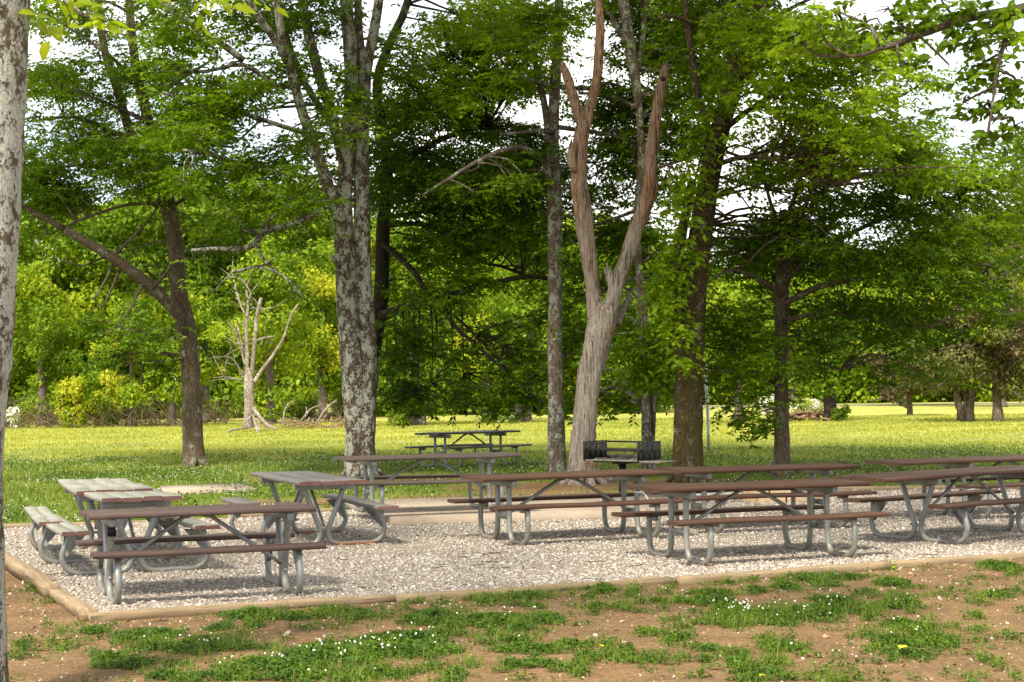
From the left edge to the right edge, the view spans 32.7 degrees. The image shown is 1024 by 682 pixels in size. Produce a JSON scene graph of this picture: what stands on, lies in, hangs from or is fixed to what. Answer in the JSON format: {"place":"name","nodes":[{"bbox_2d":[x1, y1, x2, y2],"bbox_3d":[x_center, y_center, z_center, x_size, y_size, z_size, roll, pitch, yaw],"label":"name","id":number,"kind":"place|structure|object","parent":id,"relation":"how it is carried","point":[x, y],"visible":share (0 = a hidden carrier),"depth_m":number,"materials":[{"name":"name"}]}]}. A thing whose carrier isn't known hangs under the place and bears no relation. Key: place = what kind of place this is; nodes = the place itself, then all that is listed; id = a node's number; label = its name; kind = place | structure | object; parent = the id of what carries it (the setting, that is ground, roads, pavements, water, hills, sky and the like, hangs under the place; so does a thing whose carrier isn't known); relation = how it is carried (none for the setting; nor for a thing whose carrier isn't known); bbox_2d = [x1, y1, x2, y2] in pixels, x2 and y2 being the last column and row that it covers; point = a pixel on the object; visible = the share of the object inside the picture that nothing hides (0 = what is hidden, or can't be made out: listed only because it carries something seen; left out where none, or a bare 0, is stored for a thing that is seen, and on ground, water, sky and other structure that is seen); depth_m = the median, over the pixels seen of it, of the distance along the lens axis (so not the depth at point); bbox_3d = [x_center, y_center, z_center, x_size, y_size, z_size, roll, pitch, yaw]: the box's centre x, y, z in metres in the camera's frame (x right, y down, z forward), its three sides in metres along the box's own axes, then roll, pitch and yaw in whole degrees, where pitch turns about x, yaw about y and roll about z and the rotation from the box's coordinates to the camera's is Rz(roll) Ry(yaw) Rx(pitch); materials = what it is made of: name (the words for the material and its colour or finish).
{"place":"outdoors","nodes":[
{"label":"outdoors","id":0,"kind":"place"},
{"bbox_2d":[37,200,255,312],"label":"woodland","id":1,"kind":"object","parent":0,"point":[243,302],"visible":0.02,"depth_m":129.54,"materials":[{"name":"green plant"}]},
{"bbox_2d":[4,501,1006,681],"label":"fallen twigs","id":2,"kind":"object","parent":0,"point":[523,567],"depth_m":15.55,"materials":[{"name":"brown wood"}]},
{"bbox_2d":[3,396,1023,681],"bbox_3d":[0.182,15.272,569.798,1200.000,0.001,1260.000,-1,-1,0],"label":"ground","id":3,"kind":"structure","parent":0,"point":[929,576],"depth_m":13.39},
{"bbox_2d":[5,401,30,427],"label":"shrub","id":4,"kind":"object","parent":3,"relation":"on","point":[15,410],"visible":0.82,"depth_m":79.81,"materials":[{"name":"white plant"}]},
{"bbox_2d":[9,260,46,380],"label":"tree","id":5,"kind":"object","parent":3,"relation":"on","point":[18,371],"visible":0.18,"depth_m":88.50,"materials":[{"name":"green plant"}]},
{"bbox_2d":[5,551,59,597],"bbox_3d":[-4.699,2.213,16.822,0.170,0.135,3.531,0,-1,-23],"label":"landscape timber","id":6,"kind":"object","parent":3,"relation":"on","point":[44,583],"visible":0.88,"depth_m":16.19,"materials":[{"name":"brown wood"}]},
{"bbox_2d":[13,260,85,425],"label":"tree","id":7,"kind":"object","parent":3,"relation":"on","point":[47,329],"visible":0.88,"depth_m":83.66,"materials":[{"name":"green plant"}]},
{"bbox_2d":[51,373,94,427],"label":"shrub","id":8,"kind":"object","parent":3,"relation":"on","point":[73,395],"visible":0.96,"depth_m":78.64,"materials":[{"name":"yellow plant"}]},
{"bbox_2d":[48,588,97,621],"bbox_3d":[-3.628,2.172,14.421,0.150,0.131,1.703,0,-1,-23],"label":"landscape timber","id":9,"kind":"object","parent":3,"relation":"on","point":[73,605],"visible":0.87,"depth_m":14.19,"materials":[{"name":"brown wood"}]},
{"bbox_2d":[81,389,120,425],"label":"shrub","id":10,"kind":"object","parent":3,"relation":"on","point":[91,402],"visible":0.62,"depth_m":81.52,"materials":[{"name":"green plant"}]},
{"bbox_2d":[3,517,225,527],"bbox_3d":[-5.393,2.429,23.169,3.244,0.130,0.121,0,-1,-25],"label":"landscape timber","id":11,"kind":"object","parent":3,"relation":"on","point":[27,525],"visible":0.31,"depth_m":22.72,"materials":[{"name":"brown wood"}]},
{"bbox_2d":[86,294,173,426],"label":"tree","id":12,"kind":"object","parent":3,"relation":"on","point":[131,394],"visible":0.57,"depth_m":79.60,"materials":[{"name":"green plant"}]},
{"bbox_2d":[0,0,288,681],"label":"tree","id":13,"kind":"object","parent":3,"relation":"on","point":[16,16],"visible":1,"depth_m":9.93,"materials":[{"name":"grey plant"}]},
{"bbox_2d":[132,289,210,425],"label":"tree","id":14,"kind":"object","parent":3,"relation":"on","point":[160,378],"visible":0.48,"depth_m":79.78,"materials":[{"name":"green plant"}]},
{"bbox_2d":[19,0,326,466],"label":"tree","id":15,"kind":"object","parent":3,"relation":"on","point":[102,146],"visible":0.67,"depth_m":39.92,"materials":[{"name":"green plant"}]},
{"bbox_2d":[5,393,343,428],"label":"undergrowth","id":16,"kind":"object","parent":3,"relation":"on","point":[51,421],"visible":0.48,"depth_m":82.06,"materials":[{"name":"green plant"}]},
{"bbox_2d":[174,299,241,421],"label":"tree","id":17,"kind":"object","parent":3,"relation":"on","point":[206,353],"visible":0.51,"depth_m":87.72,"materials":[{"name":"green plant"}]},
{"bbox_2d":[160,483,255,494],"bbox_3d":[-5.345,2.569,30.359,1.520,0.070,1.846,0,-1,-18],"label":"concrete pad","id":18,"kind":"object","parent":3,"relation":"on","point":[189,488],"visible":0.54,"depth_m":29.93,"materials":[{"name":"beige concrete"}]},
{"bbox_2d":[88,594,394,622],"bbox_3d":[-2.143,2.163,14.122,2.532,0.115,0.126,0,-1,-25],"label":"landscape timber","id":19,"kind":"object","parent":3,"relation":"on","point":[146,613],"visible":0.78,"depth_m":13.97,"materials":[{"name":"brown wood"}]},
{"bbox_2d":[197,252,297,432],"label":"dead tree","id":20,"kind":"object","parent":3,"relation":"on","point":[250,381],"visible":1,"depth_m":68.80,"materials":[{"name":"bare dead wood"},{"name":"grey bark"}]},
{"bbox_2d":[116,0,396,476],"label":"tree","id":21,"kind":"object","parent":3,"relation":"on","point":[218,108],"visible":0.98,"depth_m":34.01,"materials":[{"name":"green plant"}]},
{"bbox_2d":[206,233,316,423],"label":"tree","id":22,"kind":"object","parent":3,"relation":"on","point":[266,392],"visible":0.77,"depth_m":81.72,"materials":[{"name":"green plant"}]},
{"bbox_2d":[227,508,332,517],"bbox_3d":[-3.129,2.413,24.444,1.863,0.098,0.141,0,-2,-39],"label":"landscape timber","id":23,"kind":"object","parent":3,"relation":"on","point":[322,510],"visible":0.2,"depth_m":24.10,"materials":[{"name":"brown wood"}]},
{"bbox_2d":[275,386,320,419],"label":"shrub","id":24,"kind":"object","parent":3,"relation":"on","point":[306,397],"visible":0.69,"depth_m":87.81,"materials":[{"name":"green plant"}]},
{"bbox_2d":[281,236,341,418],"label":"tree","id":25,"kind":"object","parent":3,"relation":"on","point":[323,360],"visible":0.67,"depth_m":91.62,"materials":[{"name":"green plant"}]},
{"bbox_2d":[257,399,393,428],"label":"branch pile","id":26,"kind":"object","parent":3,"relation":"on","point":[311,422],"visible":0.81,"depth_m":72.78,"materials":[{"name":"brown wood"}]},
{"bbox_2d":[329,388,343,417],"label":"shrub","id":27,"kind":"object","parent":3,"relation":"on","point":[337,393],"visible":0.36,"depth_m":95.81,"materials":[{"name":"green plant"}]},
{"bbox_2d":[7,176,674,420],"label":"woodland","id":28,"kind":"object","parent":3,"relation":"on","point":[78,284],"visible":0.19,"depth_m":97.89,"materials":[{"name":"green plant"}]},
{"bbox_2d":[385,408,411,425],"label":"shrub","id":29,"kind":"object","parent":3,"relation":"on","point":[397,420],"visible":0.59,"depth_m":74.89,"materials":[{"name":"green plant"}]},
{"bbox_2d":[373,262,474,425],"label":"tree","id":30,"kind":"object","parent":3,"relation":"on","point":[419,421],"visible":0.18,"depth_m":75.53,"materials":[{"name":"green plant"}]},
{"bbox_2d":[322,0,593,436],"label":"tree","id":31,"kind":"object","parent":3,"relation":"on","point":[432,106],"visible":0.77,"depth_m":36.46,"materials":[{"name":"green plant"}]},
{"bbox_2d":[404,430,531,468],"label":"picnic table","id":32,"kind":"object","parent":3,"relation":"on","point":[489,445],"visible":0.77,"depth_m":37.98,"materials":[{"name":"brown wood"}]},
{"bbox_2d":[446,254,517,418],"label":"tree","id":33,"kind":"object","parent":3,"relation":"on","point":[504,299],"visible":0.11,"depth_m":83.35,"materials":[{"name":"green plant"}]},
{"bbox_2d":[482,414,520,423],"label":"shrub","id":34,"kind":"object","parent":3,"relation":"on","point":[504,418],"visible":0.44,"depth_m":76.77,"materials":[{"name":"green plant"}]},
{"bbox_2d":[3,442,1023,520],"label":"meadow clover","id":35,"kind":"object","parent":3,"relation":"on","point":[10,516],"visible":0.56,"depth_m":37.09,"materials":[{"name":"green plant"}]},
{"bbox_2d":[4,432,1022,520],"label":"meadow flowers","id":36,"kind":"object","parent":3,"relation":"on","point":[457,463],"visible":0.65,"depth_m":40.35,"materials":[{"name":"white plant"}]},
{"bbox_2d":[4,488,1023,611],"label":"gravel bed","id":37,"kind":"object","parent":3,"relation":"on","point":[539,566],"visible":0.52,"depth_m":18.45,"materials":[{"name":"grey gravel"}]},
{"bbox_2d":[24,478,189,563],"bbox_3d":[-4.423,1.933,18.911,1.508,0.784,2.420,0,-1,-19],"label":"picnic table","id":38,"kind":"object","parent":37,"relation":"on","point":[47,534],"visible":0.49,"depth_m":18.32,"materials":[{"name":"grey wood"}]},
{"bbox_2d":[34,483,219,575],"bbox_3d":[-3.965,1.904,17.793,1.509,0.778,2.420,0,-1,-21],"label":"picnic table","id":39,"kind":"object","parent":37,"relation":"on","point":[71,533],"visible":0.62,"depth_m":17.05,"materials":[{"name":"grey wood"}]},
{"bbox_2d":[76,502,325,604],"bbox_3d":[-2.767,1.849,15.381,1.964,0.767,1.508,0,-1,-19],"label":"picnic table","id":40,"kind":"object","parent":37,"relation":"on","point":[108,558],"visible":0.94,"depth_m":15.19,"materials":[{"name":"brown paint"}]},
{"bbox_2d":[221,471,398,544],"bbox_3d":[-2.400,1.952,20.388,1.512,0.767,2.425,0,-1,-21],"label":"picnic table","id":41,"kind":"object","parent":37,"relation":"on","point":[303,482],"visible":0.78,"depth_m":19.84,"materials":[{"name":"grey wood"}]},
{"bbox_2d":[345,492,719,524],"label":"concrete slab","id":42,"kind":"structure","parent":37,"relation":"on","point":[400,515],"depth_m":23.39,"materials":[{"name":"beige concrete"}]},
{"bbox_2d":[333,452,530,512],"bbox_3d":[-1.131,1.908,23.413,2.412,0.770,1.505,0,-1,-19],"label":"picnic table","id":43,"kind":"object","parent":42,"relation":"on","point":[370,461],"visible":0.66,"depth_m":23.28,"materials":[{"name":"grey wood"}]},
{"bbox_2d":[447,469,689,545],"bbox_3d":[0.641,1.910,20.250,2.425,0.774,1.504,0,-1,-23],"label":"picnic table","id":44,"kind":"object","parent":37,"relation":"on","point":[635,476],"visible":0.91,"depth_m":20.07,"materials":[{"name":"brown paint"}]},
{"bbox_2d":[611,478,890,565],"bbox_3d":[2.431,1.836,17.901,2.417,0.769,1.506,0,-1,-21],"label":"picnic table","id":45,"kind":"object","parent":37,"relation":"on","point":[686,492],"visible":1,"depth_m":17.74,"materials":[{"name":"brown paint"}]},
{"bbox_2d":[644,462,876,533],"bbox_3d":[3.028,1.910,21.409,2.410,0.772,1.507,0,-1,-18],"label":"picnic table","id":46,"kind":"object","parent":37,"relation":"on","point":[824,469],"visible":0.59,"depth_m":21.10,"materials":[{"name":"brown paint"}]},
{"bbox_2d":[740,490,819,502],"bbox_3d":[4.004,2.281,26.096,1.175,0.222,1.168,-1,-1,0],"label":"concrete slab","id":47,"kind":"object","parent":37,"relation":"on","point":[787,499],"visible":0.28,"depth_m":25.58,"materials":[{"name":"beige concrete"}]},
{"bbox_2d":[833,465,1023,543],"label":"picnic table","id":48,"kind":"object","parent":37,"relation":"on","point":[962,510],"visible":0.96,"depth_m":19.53,"materials":[{"name":"brown paint"}]},
{"bbox_2d":[865,455,1023,518],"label":"picnic table","id":49,"kind":"object","parent":37,"relation":"on","point":[957,462],"visible":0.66,"depth_m":22.56,"materials":[{"name":"brown paint"}]},
{"bbox_2d":[6,498,1022,681],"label":"pebbles","id":50,"kind":"object","parent":3,"relation":"on","point":[620,621],"visible":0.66,"depth_m":13.28,"materials":[{"name":"grey stone"}]},
{"bbox_2d":[6,558,1023,681],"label":"clover","id":51,"kind":"object","parent":3,"relation":"on","point":[406,640],"depth_m":12.21,"materials":[{"name":"green plant"}]},
{"bbox_2d":[8,553,1023,681],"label":"grass tufts","id":52,"kind":"object","parent":3,"relation":"on","point":[655,609],"visible":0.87,"depth_m":12.41,"materials":[{"name":"green plant"}]},
{"bbox_2d":[8,495,1023,680],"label":"leaf litter","id":53,"kind":"object","parent":3,"relation":"on","point":[827,636],"visible":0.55,"depth_m":16.13,"materials":[{"name":"brown plant"}]},
{"bbox_2d":[11,419,1020,453],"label":"yellow meadow flowers","id":54,"kind":"object","parent":3,"relation":"on","point":[523,434],"visible":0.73,"depth_m":59.60,"materials":[{"name":"yellow plant"}]},
{"bbox_2d":[475,256,568,421],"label":"tree","id":55,"kind":"object","parent":3,"relation":"on","point":[492,306],"visible":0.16,"depth_m":78.58,"materials":[{"name":"green plant"}]},
{"bbox_2d":[394,576,673,601],"bbox_3d":[0.229,2.175,15.187,2.632,0.118,0.149,0,-1,-24],"label":"landscape timber","id":56,"kind":"object","parent":3,"relation":"on","point":[643,581],"visible":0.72,"depth_m":15.15,"materials":[{"name":"brown wood"}]},
{"bbox_2d":[419,0,686,471],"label":"tree","id":57,"kind":"object","parent":3,"relation":"on","point":[552,169],"visible":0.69,"depth_m":34.48,"materials":[{"name":"green plant"}]},
{"bbox_2d":[569,248,651,411],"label":"tree","id":58,"kind":"object","parent":3,"relation":"on","point":[584,313],"visible":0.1,"depth_m":97.15,"materials":[{"name":"green plant"}]},
{"bbox_2d":[558,0,668,485],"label":"dead tree","id":59,"kind":"object","parent":3,"relation":"on","point":[605,317],"visible":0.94,"depth_m":31.08,"materials":[{"name":"brown wood"}]},
{"bbox_2d":[583,440,675,491],"bbox_3d":[1.784,1.953,26.047,1.374,0.928,0.574,-2,-2,40],"label":"pedestal grill","id":60,"kind":"object","parent":3,"relation":"on","point":[648,452],"visible":0.98,"depth_m":26.11,"materials":[{"name":"black paint"}]},
{"bbox_2d":[518,0,748,469],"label":"tree","id":61,"kind":"object","parent":3,"relation":"on","point":[628,18],"visible":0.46,"depth_m":35.83,"materials":[{"name":"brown plant"}]},
{"bbox_2d":[608,263,675,434],"bbox_3d":[2.575,0.160,33.891,2.081,3.374,1.413,-1,-1,0],"label":"climbing vine","id":62,"kind":"object","parent":61,"relation":"attached to","point":[647,370],"visible":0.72,"depth_m":33.73,"materials":[{"name":"green plant"}]},
{"bbox_2d":[704,365,709,451],"bbox_3d":[4.911,1.697,44.014,0.132,2.215,0.080,-1,-1,0],"label":"metal pole","id":63,"kind":"object","parent":3,"relation":"on","point":[707,423],"visible":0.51,"depth_m":43.98,"materials":[{"name":"metal"}]},
{"bbox_2d":[703,278,774,420],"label":"tree","id":64,"kind":"object","parent":3,"relation":"on","point":[741,293],"visible":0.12,"depth_m":72.84,"materials":[{"name":"green plant"}]},
{"bbox_2d":[752,396,773,415],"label":"shrub","id":65,"kind":"object","parent":3,"relation":"on","point":[765,401],"visible":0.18,"depth_m":85.75,"materials":[{"name":"white plant"}]},
{"bbox_2d":[535,238,1023,404],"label":"woodland","id":66,"kind":"object","parent":3,"relation":"on","point":[859,394],"visible":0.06,"depth_m":126.54,"materials":[{"name":"green plant"}]},
{"bbox_2d":[674,561,891,583],"bbox_3d":[2.539,2.155,16.166,2.308,0.124,0.165,0,-2,-26],"label":"landscape timber","id":67,"kind":"object","parent":3,"relation":"on","point":[763,574],"visible":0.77,"depth_m":16.09,"materials":[{"name":"brown wood"}]},
{"bbox_2d":[751,281,821,408],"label":"tree","id":68,"kind":"object","parent":3,"relation":"on","point":[791,387],"visible":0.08,"depth_m":107.83,"materials":[{"name":"green plant"}]},
{"bbox_2d":[764,409,836,420],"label":"log pile","id":69,"kind":"object","parent":3,"relation":"on","point":[802,415],"visible":0.62,"depth_m":75.16,"materials":[{"name":"brown wood"}]},
{"bbox_2d":[789,397,823,412],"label":"shrub","id":70,"kind":"object","parent":3,"relation":"on","point":[812,405],"visible":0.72,"depth_m":83.83,"materials":[{"name":"white plant"}]},
{"bbox_2d":[605,0,1012,482],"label":"tree","id":71,"kind":"object","parent":3,"relation":"on","point":[817,110],"visible":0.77,"depth_m":30.92,"materials":[{"name":"green plant"}]},
{"bbox_2d":[638,0,806,380],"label":"climbing vine","id":72,"kind":"object","parent":71,"relation":"attached to","point":[677,314],"visible":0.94,"depth_m":30.86,"materials":[{"name":"green plant"}]},
{"bbox_2d":[773,287,883,420],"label":"tree","id":73,"kind":"object","parent":3,"relation":"on","point":[829,401],"visible":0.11,"depth_m":74.64,"materials":[{"name":"green plant"}]},
{"bbox_2d":[715,235,951,396],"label":"woodland","id":74,"kind":"object","parent":3,"relation":"on","point":[946,395],"depth_m":152.32,"materials":[{"name":"green plant"}]},
{"bbox_2d":[829,403,851,420],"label":"shrub","id":75,"kind":"object","parent":3,"relation":"on","point":[839,414],"visible":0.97,"depth_m":74.27,"materials":[{"name":"green plant"}]},
{"bbox_2d":[703,102,1023,476],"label":"tree","id":76,"kind":"object","parent":3,"relation":"on","point":[921,247],"visible":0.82,"depth_m":32.14,"materials":[{"name":"green plant"}]},
{"bbox_2d":[763,0,1023,156],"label":"tree","id":77,"kind":"object","parent":3,"relation":"on","point":[1002,19],"visible":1,"depth_m":16.20,"materials":[{"name":"green plant"}]},
{"bbox_2d":[851,271,955,405],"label":"tree","id":78,"kind":"object","parent":3,"relation":"on","point":[885,290],"visible":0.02,"depth_m":111.69,"materials":[{"name":"green plant"}]},
{"bbox_2d":[861,342,947,414],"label":"tree","id":79,"kind":"object","parent":3,"relation":"on","point":[905,397],"visible":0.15,"depth_m":83.69,"materials":[{"name":"green plant"}]},
{"bbox_2d":[838,485,1019,490],"bbox_3d":[6.878,2.373,28.149,7.312,0.098,0.129,-1,-1,3],"label":"landscape timber","id":80,"kind":"object","parent":3,"relation":"on","point":[938,487],"visible":0.24,"depth_m":28.15,"materials":[{"name":"brown wood"}]},
{"bbox_2d":[883,284,1023,421],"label":"tree","id":81,"kind":"object","parent":3,"relation":"on","point":[965,411],"visible":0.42,"depth_m":70.38,"materials":[{"name":"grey plant"}]},
{"bbox_2d":[891,552,1023,567],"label":"landscape timber","id":82,"kind":"object","parent":3,"relation":"on","point":[942,561],"visible":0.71,"depth_m":17.07,"materials":[{"name":"brown wood"}]},
{"bbox_2d":[908,201,1023,406],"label":"tree","id":83,"kind":"object","parent":3,"relation":"on","point":[1021,282],"visible":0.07,"depth_m":103.08,"materials":[{"name":"green plant"}]},
{"bbox_2d":[915,266,1023,421],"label":"tree","id":84,"kind":"object","parent":3,"relation":"on","point":[997,390],"visible":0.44,"depth_m":69.84,"materials":[{"name":"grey plant"}]},
{"bbox_2d":[996,98,1023,262],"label":"tree","id":85,"kind":"object","parent":3,"relation":"on","point":[1017,205],"visible":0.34,"depth_m":58.37,"materials":[{"name":"green plant"}]},
{"bbox_2d":[3,413,1023,523],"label":"meadow grass","id":86,"kind":"structure","parent":0,"point":[526,424],"depth_m":50.10,"materials":[{"name":"green plant"}]},
{"bbox_2d":[24,0,1023,385],"label":"sky","id":87,"kind":"structure","parent":0,"point":[390,14],"materials":[{"name":"white"}]},
{"bbox_2d":[660,403,1023,406],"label":"road","id":88,"kind":"structure","parent":0,"point":[893,404],"depth_m":118.19,"materials":[{"name":"grey asphalt"}]}
]}

